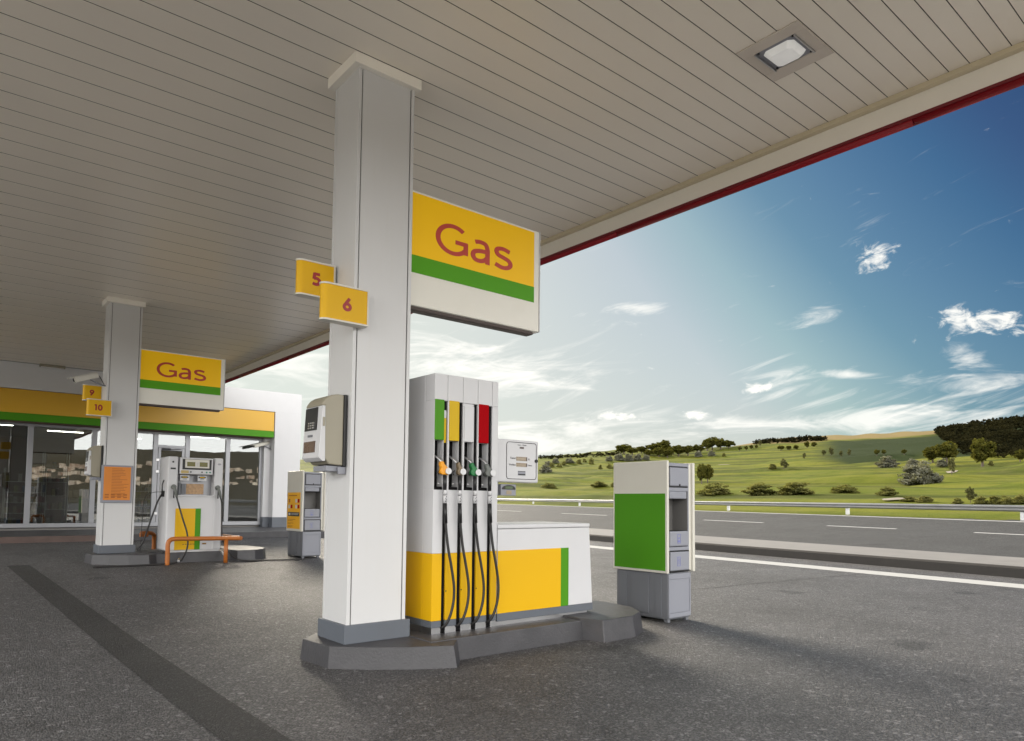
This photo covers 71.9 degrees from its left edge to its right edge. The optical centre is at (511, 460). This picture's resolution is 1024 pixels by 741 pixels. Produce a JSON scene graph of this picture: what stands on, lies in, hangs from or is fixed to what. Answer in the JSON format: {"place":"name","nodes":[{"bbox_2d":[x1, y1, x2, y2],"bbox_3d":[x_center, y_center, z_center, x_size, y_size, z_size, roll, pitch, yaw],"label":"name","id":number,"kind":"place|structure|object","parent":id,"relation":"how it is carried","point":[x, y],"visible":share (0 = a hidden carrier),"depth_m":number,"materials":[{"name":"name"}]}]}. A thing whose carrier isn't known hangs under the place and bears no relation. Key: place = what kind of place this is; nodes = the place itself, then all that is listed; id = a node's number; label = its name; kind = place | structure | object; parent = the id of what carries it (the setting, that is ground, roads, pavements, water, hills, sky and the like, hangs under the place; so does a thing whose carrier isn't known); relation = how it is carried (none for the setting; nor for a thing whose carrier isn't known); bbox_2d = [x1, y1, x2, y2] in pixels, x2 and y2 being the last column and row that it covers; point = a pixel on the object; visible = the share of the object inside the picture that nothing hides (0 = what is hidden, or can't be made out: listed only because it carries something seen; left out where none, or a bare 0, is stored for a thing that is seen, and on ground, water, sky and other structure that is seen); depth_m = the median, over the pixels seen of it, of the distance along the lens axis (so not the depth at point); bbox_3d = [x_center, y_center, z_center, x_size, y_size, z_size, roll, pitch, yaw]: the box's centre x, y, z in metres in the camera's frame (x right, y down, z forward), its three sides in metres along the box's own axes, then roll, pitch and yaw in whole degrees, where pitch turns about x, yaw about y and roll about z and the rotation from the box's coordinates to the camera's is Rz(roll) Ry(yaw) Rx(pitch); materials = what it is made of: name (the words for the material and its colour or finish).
{"place":"outdoors","nodes":[
{"label":"outdoors","id":0,"kind":"place"},
{"bbox_2d":[0,537,1023,740],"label":"forecourt","id":1,"kind":"structure","parent":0,"point":[839,656],"depth_m":6.27,"materials":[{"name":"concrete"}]},
{"bbox_2d":[139,531,155,548],"bbox_3d":[-8.037,1.858,15.611,0.183,0.587,0.423,-1,-4,27],"label":"pump guard rail","id":2,"kind":"object","parent":1,"relation":"on","point":[152,533],"visible":0.81,"depth_m":15.69,"materials":[{"name":"orange paint"}]},
{"bbox_2d":[8,565,291,740],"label":"drain strip","id":3,"kind":"object","parent":1,"relation":"on","point":[219,716],"visible":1,"depth_m":5.81,"materials":[{"name":"concrete"}]},
{"bbox_2d":[0,360,324,543],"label":"station shop","id":4,"kind":"structure","parent":1,"relation":"on","point":[42,409],"depth_m":26.08,"materials":[{"name":"paint"}]},
{"bbox_2d":[1,468,46,523],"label":"display rack","id":5,"kind":"object","parent":4,"relation":"on","point":[19,499],"visible":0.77,"depth_m":22.80,"materials":[{"name":"metal"}]},
{"bbox_2d":[40,452,69,522],"bbox_3d":[-15.567,0.991,24.043,0.724,2.500,0.524,3,-4,-40],"label":"display rack","id":6,"kind":"object","parent":4,"relation":"on","point":[55,491],"visible":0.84,"depth_m":23.95,"materials":[{"name":"metal"}]},
{"bbox_2d":[60,489,97,522],"bbox_3d":[-15.349,1.722,26.078,2.200,1.289,0.700,3,-4,-40],"label":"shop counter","id":7,"kind":"object","parent":4,"relation":"on","point":[77,510],"visible":0.4,"depth_m":25.47,"materials":[{"name":"grey"}]},
{"bbox_2d":[94,480,150,522],"bbox_3d":[-14.356,1.575,26.067,1.824,1.600,0.524,3,-4,-40],"label":"display rack","id":8,"kind":"object","parent":4,"relation":"on","point":[139,489],"visible":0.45,"depth_m":26.26,"materials":[{"name":"metal"}]},
{"bbox_2d":[0,421,262,527],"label":"window frame","id":9,"kind":"structure","parent":4,"relation":"in","point":[28,475],"depth_m":24.22,"materials":[{"name":"grey metal"}]},
{"bbox_2d":[154,436,185,521],"bbox_3d":[-11.950,0.701,24.665,0.944,3.164,0.182,3,-4,-40],"label":"door","id":10,"kind":"structure","parent":4,"relation":"in","point":[161,447],"depth_m":24.48,"materials":[{"name":"grey metal"}]},
{"bbox_2d":[253,441,270,449],"bbox_3d":[-9.347,-0.576,26.375,0.234,0.355,0.970,-1,-4,20],"label":"security camera","id":11,"kind":"object","parent":4,"relation":"attached to","point":[261,444],"visible":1,"depth_m":26.40,"materials":[{"name":"white plastic"}]},
{"bbox_2d":[84,545,265,564],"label":"pump island","id":12,"kind":"structure","parent":1,"relation":"on","point":[136,557],"depth_m":14.55,"materials":[{"name":"concrete"}]},
{"bbox_2d":[93,296,145,553],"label":"canopy column","id":13,"kind":"structure","parent":12,"relation":"on","point":[121,391],"depth_m":14.52,"materials":[{"name":"white metal"}]},
{"bbox_2d":[67,372,105,386],"bbox_3d":[-8.524,-1.660,14.205,0.140,0.272,0.703,-2,-4,39],"label":"security camera","id":14,"kind":"object","parent":13,"relation":"attached to","point":[85,377],"visible":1,"depth_m":14.16,"materials":[{"name":"white plastic"}]},
{"bbox_2d":[82,384,101,400],"bbox_3d":[-8.733,-1.393,14.684,0.353,0.330,0.112,3,-4,-40],"label":"number sign","id":15,"kind":"object","parent":13,"relation":"attached to","point":[92,391],"visible":0.94,"depth_m":14.64,"materials":[{"name":"yellow plastic"}]},
{"bbox_2d":[84,445,102,480],"bbox_3d":[-8.514,0.063,14.367,0.266,0.720,0.374,3,-4,-40],"label":"payment terminal","id":16,"kind":"object","parent":13,"relation":"attached to","point":[93,462],"visible":1,"depth_m":14.25,"materials":[{"name":"beige plastic"}]},
{"bbox_2d":[86,398,111,416],"bbox_3d":[-8.286,-1.049,14.166,0.448,0.334,0.112,3,-4,-40],"label":"number sign","id":17,"kind":"object","parent":13,"relation":"attached to","point":[99,407],"visible":1,"depth_m":14.12,"materials":[{"name":"yellow plastic"}]},
{"bbox_2d":[100,465,132,502],"bbox_3d":[-8.048,0.487,14.383,0.570,0.765,0.036,3,-4,-40],"label":"notice board","id":18,"kind":"object","parent":13,"relation":"attached to","point":[116,483],"visible":1,"depth_m":14.37,"materials":[{"name":"paper"}]},
{"bbox_2d":[139,349,225,411],"bbox_3d":[-7.196,-1.714,15.430,1.745,1.200,0.166,3,-4,-40],"label":"gas sign","id":19,"kind":"object","parent":13,"relation":"attached to","point":[179,381],"visible":0.97,"depth_m":15.34,"materials":[{"name":"yellow plastic"}]},
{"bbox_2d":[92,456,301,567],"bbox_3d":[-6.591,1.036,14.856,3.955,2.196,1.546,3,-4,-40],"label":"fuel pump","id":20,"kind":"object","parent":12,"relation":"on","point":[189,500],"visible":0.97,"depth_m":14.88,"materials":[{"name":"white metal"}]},
{"bbox_2d":[165,534,242,564],"bbox_3d":[-6.345,1.889,15.231,1.237,0.570,2.376,1,-3,-3],"label":"pump guard rail","id":21,"kind":"object","parent":1,"relation":"on","point":[225,537],"visible":0.92,"depth_m":14.48,"materials":[{"name":"orange paint"}]},
{"bbox_2d":[286,471,325,557],"bbox_3d":[-4.817,1.258,16.499,0.584,1.985,0.880,3,-4,-40],"label":"service dispenser","id":22,"kind":"object","parent":1,"relation":"on","point":[305,520],"visible":0.98,"depth_m":16.23,"materials":[{"name":"grey plastic"}]},
{"bbox_2d":[300,600,642,669],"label":"pump island","id":23,"kind":"structure","parent":1,"relation":"on","point":[600,621],"depth_m":6.62,"materials":[{"name":"concrete"}]},
{"bbox_2d":[318,50,421,644],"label":"canopy column","id":24,"kind":"structure","parent":23,"relation":"on","point":[364,575],"depth_m":6.57,"materials":[{"name":"white metal"}]},
{"bbox_2d":[295,258,335,300],"bbox_3d":[-1.847,-1.677,6.603,0.368,0.333,0.112,3,-4,-40],"label":"number sign","id":25,"kind":"object","parent":24,"relation":"attached to","point":[310,275],"visible":0.94,"depth_m":6.54,"materials":[{"name":"yellow plastic"}]},
{"bbox_2d":[302,394,347,473],"bbox_3d":[-1.712,-0.232,6.438,0.266,0.720,0.374,3,-4,-40],"label":"payment terminal","id":26,"kind":"object","parent":24,"relation":"attached to","point":[325,439],"visible":1,"depth_m":6.33,"materials":[{"name":"white plastic"}]},
{"bbox_2d":[318,281,368,328],"bbox_3d":[-1.496,-1.372,6.260,0.448,0.330,0.112,3,-4,-40],"label":"number sign","id":27,"kind":"object","parent":24,"relation":"attached to","point":[343,305],"visible":1,"depth_m":6.21,"materials":[{"name":"yellow plastic"}]},
{"bbox_2d":[411,190,540,336],"bbox_3d":[-0.402,-2.038,7.521,1.745,1.200,0.166,3,-4,-40],"label":"gas sign","id":28,"kind":"object","parent":24,"relation":"attached to","point":[473,267],"visible":0.96,"depth_m":7.42,"materials":[{"name":"yellow plastic"}]},
{"bbox_2d":[0,0,1023,382],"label":"canopy","id":29,"kind":"object","parent":24,"relation":"on","point":[170,162],"visible":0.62,"depth_m":7.63,"materials":[{"name":"beige metal"}]},
{"bbox_2d":[39,364,65,369],"bbox_3d":[-14.285,-2.903,21.952,0.680,0.092,0.180,3,-4,-40],"label":"wall lamp","id":30,"kind":"object","parent":29,"relation":"attached to","point":[52,366],"visible":1,"depth_m":21.89,"materials":[{"name":"plastic"}]},
{"bbox_2d":[736,20,833,81],"bbox_3d":[2.489,-3.691,6.441,0.655,0.054,0.590,3,-4,-40],"label":"ceiling light","id":31,"kind":"object","parent":29,"relation":"attached to","point":[795,46],"visible":1,"depth_m":6.40,"materials":[{"name":"plastic"}]},
{"bbox_2d":[405,373,592,634],"bbox_3d":[-0.134,0.465,7.655,2.177,2.480,0.889,3,-4,-40],"label":"fuel pump","id":32,"kind":"object","parent":23,"relation":"on","point":[472,562],"visible":0.99,"depth_m":7.02,"materials":[{"name":"white metal"}]},
{"bbox_2d":[614,460,694,622],"bbox_3d":[1.833,1.023,9.127,0.580,1.985,0.880,3,-4,-40],"label":"litter bin","id":33,"kind":"object","parent":1,"relation":"on","point":[654,532],"visible":0.91,"depth_m":8.88,"materials":[{"name":"green plastic"}]},
{"bbox_2d":[701,574,856,588],"bbox_3d":[4.994,2.290,13.321,5.723,0.013,0.088,3,-4,-35],"label":"tar joint","id":34,"kind":"object","parent":1,"relation":"on","point":[767,582],"visible":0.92,"depth_m":13.15,"materials":[{"name":"asphalt"}]},
{"bbox_2d":[589,534,1023,578],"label":"kerb face","id":35,"kind":"object","parent":1,"relation":"on","point":[972,568],"visible":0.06,"depth_m":17.37},
{"bbox_2d":[590,545,1023,587],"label":"white line","id":36,"kind":"object","parent":1,"relation":"on","point":[881,573],"visible":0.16,"depth_m":15.40,"materials":[{"name":"paint"}]},
{"bbox_2d":[225,85,1023,459],"label":"sky","id":37,"kind":"structure","parent":0,"point":[877,286],"materials":[{"name":"blue"}]},
{"bbox_2d":[300,427,1023,519],"bbox_3d":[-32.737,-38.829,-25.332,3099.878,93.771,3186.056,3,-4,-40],"label":"fields","id":38,"kind":"structure","parent":0,"point":[857,467],"depth_m":120.78,"materials":[{"name":"green plant"}]},
{"bbox_2d":[538,464,552,472],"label":"silver bush","id":39,"kind":"object","parent":38,"relation":"on","point":[545,468],"visible":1,"depth_m":234.97,"materials":[{"name":"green plant"}]},
{"bbox_2d":[540,482,555,487],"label":"green bush","id":40,"kind":"object","parent":38,"relation":"on","point":[548,485],"visible":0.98,"depth_m":112.96,"materials":[{"name":"green plant"}]},
{"bbox_2d":[552,457,559,462],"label":"silver bush","id":41,"kind":"object","parent":38,"relation":"on","point":[554,460],"visible":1,"depth_m":470.30,"materials":[{"name":"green plant"}]},
{"bbox_2d":[565,457,574,462],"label":"silver bush","id":42,"kind":"object","parent":38,"relation":"on","point":[567,460],"visible":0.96,"depth_m":475.61,"materials":[{"name":"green plant"}]},
{"bbox_2d":[538,450,622,458],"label":"ridge hedgerow","id":43,"kind":"object","parent":38,"relation":"on","point":[580,455],"visible":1,"depth_m":693.51,"materials":[{"name":"green plant"}]},
{"bbox_2d":[590,481,606,486],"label":"green bush","id":44,"kind":"object","parent":38,"relation":"on","point":[598,484],"visible":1,"depth_m":106.19,"materials":[{"name":"green plant"}]},
{"bbox_2d":[605,456,612,460],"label":"silver bush","id":45,"kind":"object","parent":38,"relation":"on","point":[609,458],"visible":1,"depth_m":437.32,"materials":[{"name":"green plant"}]},
{"bbox_2d":[614,453,623,460],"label":"silver bush","id":46,"kind":"object","parent":38,"relation":"on","point":[618,457],"visible":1,"depth_m":448.39,"materials":[{"name":"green plant"}]},
{"bbox_2d":[615,444,631,453],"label":"round tree","id":47,"kind":"object","parent":38,"relation":"on","point":[622,448],"visible":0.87,"depth_m":649.93,"materials":[{"name":"green plant"}]},
{"bbox_2d":[624,453,633,460],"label":"silver bush","id":48,"kind":"object","parent":38,"relation":"on","point":[628,457],"visible":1,"depth_m":446.01,"materials":[{"name":"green plant"}]},
{"bbox_2d":[626,447,638,454],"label":"round tree","id":49,"kind":"object","parent":38,"relation":"on","point":[632,450],"visible":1,"depth_m":556.58,"materials":[{"name":"green plant"}]},
{"bbox_2d":[633,454,641,460],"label":"silver bush","id":50,"kind":"object","parent":38,"relation":"on","point":[637,457],"visible":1,"depth_m":447.86,"materials":[{"name":"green plant"}]},
{"bbox_2d":[636,446,646,452],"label":"round tree","id":51,"kind":"object","parent":38,"relation":"on","point":[642,449],"visible":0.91,"depth_m":574.22,"materials":[{"name":"green plant"}]},
{"bbox_2d":[642,454,649,459],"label":"silver bush","id":52,"kind":"object","parent":38,"relation":"on","point":[646,457],"visible":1,"depth_m":451.51,"materials":[{"name":"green plant"}]},
{"bbox_2d":[643,450,652,454],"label":"round tree","id":53,"kind":"object","parent":38,"relation":"on","point":[648,452],"visible":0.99,"depth_m":555.37,"materials":[{"name":"green plant"}]},
{"bbox_2d":[645,443,662,451],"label":"round tree","id":54,"kind":"object","parent":38,"relation":"on","point":[652,446],"visible":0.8,"depth_m":569.74,"materials":[{"name":"green plant"}]},
{"bbox_2d":[653,447,663,456],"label":"round tree","id":55,"kind":"object","parent":38,"relation":"on","point":[658,451],"visible":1,"depth_m":552.38,"materials":[{"name":"green plant"}]},
{"bbox_2d":[656,439,670,448],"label":"round tree","id":56,"kind":"object","parent":38,"relation":"on","point":[665,444],"visible":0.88,"depth_m":677.97,"materials":[{"name":"green plant"}]},
{"bbox_2d":[662,448,672,457],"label":"round tree","id":57,"kind":"object","parent":38,"relation":"on","point":[667,452],"visible":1,"depth_m":548.96,"materials":[{"name":"green plant"}]},
{"bbox_2d":[671,445,685,456],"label":"round tree","id":58,"kind":"object","parent":38,"relation":"on","point":[678,449],"visible":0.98,"depth_m":559.25,"materials":[{"name":"green plant"}]},
{"bbox_2d":[685,445,694,455],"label":"round tree","id":59,"kind":"object","parent":38,"relation":"on","point":[689,449],"visible":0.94,"depth_m":560.35,"materials":[{"name":"green plant"}]},
{"bbox_2d":[694,451,701,456],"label":"silver bush","id":60,"kind":"object","parent":38,"relation":"on","point":[697,454],"visible":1,"depth_m":545.58,"materials":[{"name":"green plant"}]},
{"bbox_2d":[692,444,705,451],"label":"round tree","id":61,"kind":"object","parent":38,"relation":"on","point":[696,447],"visible":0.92,"depth_m":568.69,"materials":[{"name":"green plant"}]},
{"bbox_2d":[697,464,706,483],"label":"round tree","id":62,"kind":"object","parent":38,"relation":"on","point":[701,471],"visible":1,"depth_m":91.25,"materials":[{"name":"green plant"}]},
{"bbox_2d":[702,439,712,450],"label":"round tree","id":63,"kind":"object","parent":38,"relation":"on","point":[707,443],"visible":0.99,"depth_m":664.88,"materials":[{"name":"green plant"}]},
{"bbox_2d":[705,464,713,482],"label":"round tree","id":64,"kind":"object","parent":38,"relation":"on","point":[709,472],"visible":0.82,"depth_m":91.61,"materials":[{"name":"green plant"}]},
{"bbox_2d":[707,450,715,455],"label":"silver bush","id":65,"kind":"object","parent":38,"relation":"on","point":[711,453],"visible":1,"depth_m":542.73,"materials":[{"name":"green plant"}]},
{"bbox_2d":[708,437,716,449],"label":"round tree","id":66,"kind":"object","parent":38,"relation":"on","point":[712,438],"visible":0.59,"depth_m":669.13,"materials":[{"name":"green plant"}]},
{"bbox_2d":[695,482,734,494],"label":"green bush","id":67,"kind":"object","parent":38,"relation":"on","point":[716,489],"visible":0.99,"depth_m":60.09,"materials":[{"name":"green plant"}]},
{"bbox_2d":[713,438,726,449],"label":"round tree","id":68,"kind":"object","parent":38,"relation":"on","point":[718,443],"visible":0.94,"depth_m":659.94,"materials":[{"name":"green plant"}]},
{"bbox_2d":[722,440,735,447],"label":"round tree","id":69,"kind":"object","parent":38,"relation":"on","point":[728,443],"visible":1,"depth_m":654.61,"materials":[{"name":"green plant"}]},
{"bbox_2d":[739,482,777,495],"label":"green bush","id":70,"kind":"object","parent":38,"relation":"on","point":[759,489],"visible":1,"depth_m":55.39,"materials":[{"name":"green plant"}]},
{"bbox_2d":[768,464,776,468],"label":"green bush","id":71,"kind":"object","parent":38,"relation":"on","point":[772,466],"visible":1,"depth_m":222.40,"materials":[{"name":"green plant"}]},
{"bbox_2d":[780,459,788,467],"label":"pale tree","id":72,"kind":"object","parent":38,"relation":"on","point":[785,464],"visible":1,"depth_m":218.83,"materials":[{"name":"green plant"}]},
{"bbox_2d":[752,435,827,443],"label":"ridge wood","id":73,"kind":"object","parent":38,"relation":"on","point":[799,438],"visible":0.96,"depth_m":702.25,"materials":[{"name":"green plant"}]},
{"bbox_2d":[777,482,815,494],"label":"green bush","id":74,"kind":"object","parent":38,"relation":"on","point":[793,488],"visible":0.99,"depth_m":53.40,"materials":[{"name":"green plant"}]},
{"bbox_2d":[829,484,860,493],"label":"green bush","id":75,"kind":"object","parent":38,"relation":"on","point":[843,490],"visible":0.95,"depth_m":57.59,"materials":[{"name":"green plant"}]},
{"bbox_2d":[875,486,898,495],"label":"green bush","id":76,"kind":"object","parent":38,"relation":"on","point":[887,491],"visible":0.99,"depth_m":49.47,"materials":[{"name":"green plant"}]},
{"bbox_2d":[874,456,900,467],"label":"silver bush","id":77,"kind":"object","parent":38,"relation":"on","point":[885,461],"visible":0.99,"depth_m":206.08,"materials":[{"name":"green plant"}]},
{"bbox_2d":[899,496,917,501],"bbox_3d":[21.993,2.155,39.153,1.016,0.337,1.046,0,-3,2],"label":"green bush","id":78,"kind":"object","parent":38,"relation":"on","point":[908,499],"visible":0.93,"depth_m":38.96,"materials":[{"name":"green plant"}]},
{"bbox_2d":[906,458,919,466],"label":"silver bush","id":79,"kind":"object","parent":38,"relation":"on","point":[911,462],"visible":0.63,"depth_m":195.65,"materials":[{"name":"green plant"}]},
{"bbox_2d":[897,460,943,484],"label":"silver bush","id":80,"kind":"object","parent":38,"relation":"on","point":[921,474],"visible":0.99,"depth_m":83.00,"materials":[{"name":"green plant"}]},
{"bbox_2d":[914,496,933,501],"bbox_3d":[22.327,2.122,38.234,1.007,0.376,0.887,-1,-4,28],"label":"green bush","id":81,"kind":"object","parent":38,"relation":"on","point":[927,499],"visible":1,"depth_m":38.06,"materials":[{"name":"green plant"}]},
{"bbox_2d":[922,446,936,462],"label":"round tree","id":82,"kind":"object","parent":38,"relation":"on","point":[928,453],"visible":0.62,"depth_m":205.12,"materials":[{"name":"green plant"}]},
{"bbox_2d":[935,458,947,466],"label":"silver bush","id":83,"kind":"object","parent":38,"relation":"on","point":[941,463],"visible":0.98,"depth_m":184.74,"materials":[{"name":"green plant"}]},
{"bbox_2d":[934,440,958,462],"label":"round tree","id":84,"kind":"object","parent":38,"relation":"on","point":[946,450],"visible":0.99,"depth_m":199.90,"materials":[{"name":"green plant"}]},
{"bbox_2d":[947,457,955,474],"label":"pale tree","id":85,"kind":"object","parent":38,"relation":"on","point":[951,464],"visible":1,"depth_m":90.10,"materials":[{"name":"green plant"}]},
{"bbox_2d":[952,497,963,503],"bbox_3d":[22.793,2.091,36.155,0.566,0.380,0.582,1,-3,-9],"label":"green bush","id":86,"kind":"object","parent":38,"relation":"on","point":[958,501],"visible":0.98,"depth_m":36.04,"materials":[{"name":"green plant"}]},
{"bbox_2d":[965,486,976,502],"bbox_3d":[23.508,1.799,36.178,0.435,0.920,0.500,2,-4,-21],"label":"pale tree","id":87,"kind":"object","parent":38,"relation":"on","point":[970,494],"visible":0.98,"depth_m":36.17,"materials":[{"name":"green plant"}]},
{"bbox_2d":[933,415,1023,457],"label":"hill wood","id":88,"kind":"object","parent":38,"relation":"on","point":[1003,434],"visible":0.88,"depth_m":488.66,"materials":[{"name":"green plant"}]},
{"bbox_2d":[972,495,987,503],"bbox_3d":[23.343,1.991,35.157,0.750,0.474,0.729,1,-3,-10],"label":"green bush","id":89,"kind":"object","parent":38,"relation":"on","point":[979,500],"visible":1,"depth_m":35.07,"materials":[{"name":"green plant"}]},
{"bbox_2d":[969,437,996,466],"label":"round tree","id":90,"kind":"object","parent":38,"relation":"on","point":[982,450],"visible":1,"depth_m":173.49,"materials":[{"name":"green plant"}]},
{"bbox_2d":[987,495,1000,503],"bbox_3d":[23.679,1.967,34.627,0.699,0.465,0.794,0,-4,16],"label":"green bush","id":91,"kind":"object","parent":38,"relation":"on","point":[994,500],"visible":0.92,"depth_m":34.54,"materials":[{"name":"green plant"}]},
{"bbox_2d":[997,495,1013,504],"bbox_3d":[23.926,1.937,34.173,0.803,0.488,0.753,-1,-4,18],"label":"green bush","id":92,"kind":"object","parent":38,"relation":"on","point":[1007,501],"visible":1,"depth_m":34.04,"materials":[{"name":"green plant"}]},
{"bbox_2d":[1011,494,1023,503],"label":"green bush","id":93,"kind":"object","parent":38,"relation":"on","point":[1018,499],"visible":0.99,"depth_m":33.63,"materials":[{"name":"green plant"}]},
{"bbox_2d":[1013,449,1023,461],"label":"round tree","id":94,"kind":"object","parent":38,"relation":"on","point":[1019,454],"visible":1,"depth_m":179.95,"materials":[{"name":"green plant"}]},
{"bbox_2d":[497,504,1023,557],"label":"road","id":95,"kind":"structure","parent":0,"point":[938,535],"depth_m":27.20,"materials":[{"name":"grey asphalt"}]},
{"bbox_2d":[497,498,1023,519],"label":"road guardrail","id":96,"kind":"object","parent":95,"relation":"on","point":[964,507],"visible":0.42,"depth_m":34.32,"materials":[{"name":"metal"}]},
{"bbox_2d":[499,510,1023,534],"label":"lane dashes","id":97,"kind":"object","parent":95,"relation":"on","point":[828,525],"visible":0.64,"depth_m":28.08,"materials":[{"name":"paint"}]},
{"bbox_2d":[510,504,1021,521],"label":"edge line","id":98,"kind":"object","parent":95,"relation":"on","point":[830,515],"visible":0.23,"depth_m":32.90,"materials":[{"name":"paint"}]},
{"bbox_2d":[589,528,1023,566],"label":"kerb","id":99,"kind":"structure","parent":95,"relation":"on","point":[974,558],"depth_m":19.12,"materials":[{"name":"concrete"}]},
{"bbox_2d":[882,498,903,499],"bbox_3d":[21.902,2.208,40.180,1.730,0.160,1.221,1,-3,-8],"label":"sand bunker","id":100,"kind":"object","parent":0,"point":[892,498],"visible":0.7,"depth_m":39.96}
]}

